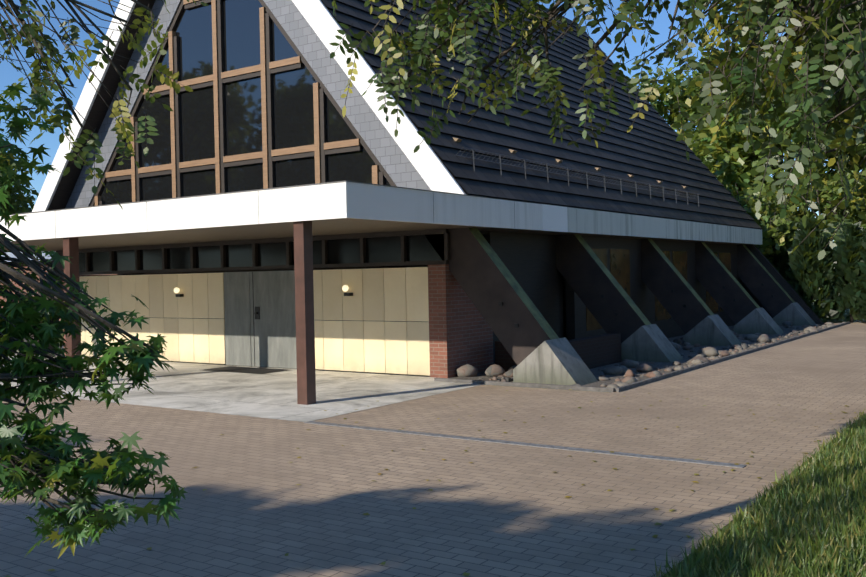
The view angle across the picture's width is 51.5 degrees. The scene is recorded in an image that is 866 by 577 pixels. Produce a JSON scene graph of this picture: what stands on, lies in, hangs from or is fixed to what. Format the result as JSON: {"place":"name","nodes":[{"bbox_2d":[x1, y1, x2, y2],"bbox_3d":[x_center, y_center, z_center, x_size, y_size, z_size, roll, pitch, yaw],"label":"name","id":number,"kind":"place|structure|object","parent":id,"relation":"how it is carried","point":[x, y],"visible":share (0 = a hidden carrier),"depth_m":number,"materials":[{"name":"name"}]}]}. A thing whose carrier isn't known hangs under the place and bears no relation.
{"place":"outdoors","nodes":[
{"label":"outdoors","id":0,"kind":"place"},
{"bbox_2d":[0,252,116,320],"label":"annex building","id":1,"kind":"structure","parent":0,"point":[14,256],"depth_m":33.79,"materials":[{"name":"brick"}]},
{"bbox_2d":[0,50,187,558],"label":"maple","id":2,"kind":"object","parent":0,"point":[85,475],"depth_m":2.65,"materials":[{"name":"green plant"}]},
{"bbox_2d":[0,0,208,209],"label":"robinia tree","id":3,"kind":"object","parent":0,"point":[118,128],"depth_m":3.17,"materials":[{"name":"green plant"}]},
{"bbox_2d":[0,0,861,240],"label":"sky","id":4,"kind":"structure","parent":0,"point":[9,75],"materials":[{"name":"blue"}]},
{"bbox_2d":[0,320,865,576],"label":"paving","id":5,"kind":"structure","parent":0,"point":[491,510],"depth_m":7.67,"materials":[{"name":"grey brick"}]},
{"bbox_2d":[0,356,482,421],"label":"porch slab","id":6,"kind":"structure","parent":5,"relation":"on","point":[265,392],"depth_m":13.88,"materials":[{"name":"grey concrete"}]},
{"bbox_2d":[5,386,861,576],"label":"fallen leaves","id":7,"kind":"object","parent":5,"relation":"on","point":[468,574],"visible":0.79,"depth_m":7.21,"materials":[{"name":"brown plant"}]},
{"bbox_2d":[304,421,746,467],"bbox_3d":[-20.953,1.815,24.198,57.550,0.011,0.120,-1,1,35],"label":"drain channel","id":8,"kind":"object","parent":5,"relation":"on","point":[554,447],"visible":0.93,"depth_m":8.97,"materials":[{"name":"grey metal"}]},
{"bbox_2d":[59,287,865,576],"bbox_3d":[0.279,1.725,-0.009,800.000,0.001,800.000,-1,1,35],"label":"ground","id":9,"kind":"structure","parent":0,"point":[846,313],"depth_m":5.91,"materials":[{"name":"green plant"}]},
{"bbox_2d":[0,128,37,251],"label":"tree","id":10,"kind":"object","parent":9,"relation":"on","point":[21,198],"depth_m":51.28,"materials":[{"name":"green plant"}]},
{"bbox_2d":[1,138,38,212],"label":"tree","id":11,"kind":"object","parent":9,"relation":"on","point":[20,207],"depth_m":65.63,"materials":[{"name":"green plant"}]},
{"bbox_2d":[0,0,823,404],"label":"building","id":12,"kind":"structure","parent":9,"relation":"on","point":[270,198],"depth_m":17.56,"materials":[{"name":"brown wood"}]},
{"bbox_2d":[174,285,348,292],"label":"wall lamps","id":13,"kind":"object","parent":12,"relation":"on","point":[345,288],"depth_m":16.14,"materials":[{"name":"beige glass"}]},
{"bbox_2d":[15,321,849,391],"bbox_3d":[0.623,1.335,25.228,17.360,0.060,18.060,-1,1,35],"label":"gravel bed","id":14,"kind":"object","parent":9,"relation":"on","point":[594,386],"depth_m":15.31,"materials":[{"name":"grey gravel"}]},
{"bbox_2d":[456,321,844,387],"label":"rocks","id":15,"kind":"object","parent":14,"relation":"on","point":[494,371],"visible":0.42,"depth_m":16.20,"materials":[{"name":"grey stone"}]},
{"bbox_2d":[627,38,783,179],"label":"tree","id":16,"kind":"object","parent":9,"relation":"on","point":[673,88],"depth_m":48.62,"materials":[{"name":"green plant"}]},
{"bbox_2d":[727,183,810,280],"bbox_3d":[10.657,-1.264,31.209,5.417,4.689,5.316,-1,1,35],"label":"tree","id":17,"kind":"object","parent":9,"relation":"on","point":[767,212],"depth_m":30.01,"materials":[{"name":"green plant"}]},
{"bbox_2d":[673,16,865,239],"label":"tree","id":18,"kind":"object","parent":9,"relation":"on","point":[733,169],"depth_m":37.12,"materials":[{"name":"green plant"}]},
{"bbox_2d":[741,164,865,304],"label":"tree","id":19,"kind":"object","parent":9,"relation":"on","point":[834,188],"depth_m":31.58,"materials":[{"name":"green plant"}]},
{"bbox_2d":[768,215,865,322],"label":"thuja hedge","id":20,"kind":"object","parent":9,"relation":"on","point":[802,263],"depth_m":27.83,"materials":[{"name":"green plant"}]},
{"bbox_2d":[783,158,865,177],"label":"tree","id":21,"kind":"object","parent":9,"relation":"on","point":[831,168],"depth_m":45.11,"materials":[{"name":"green plant"}]},
{"bbox_2d":[329,0,865,259],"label":"robinia tree","id":22,"kind":"object","parent":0,"point":[823,114],"depth_m":5.05,"materials":[{"name":"green plant"}]},
{"bbox_2d":[650,409,865,576],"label":"lawn","id":23,"kind":"structure","parent":0,"point":[778,522],"depth_m":5.86,"materials":[{"name":"green plant"}]},
{"bbox_2d":[679,0,865,160],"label":"lime tree","id":24,"kind":"object","parent":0,"point":[861,149],"depth_m":9.39,"materials":[{"name":"green plant"}]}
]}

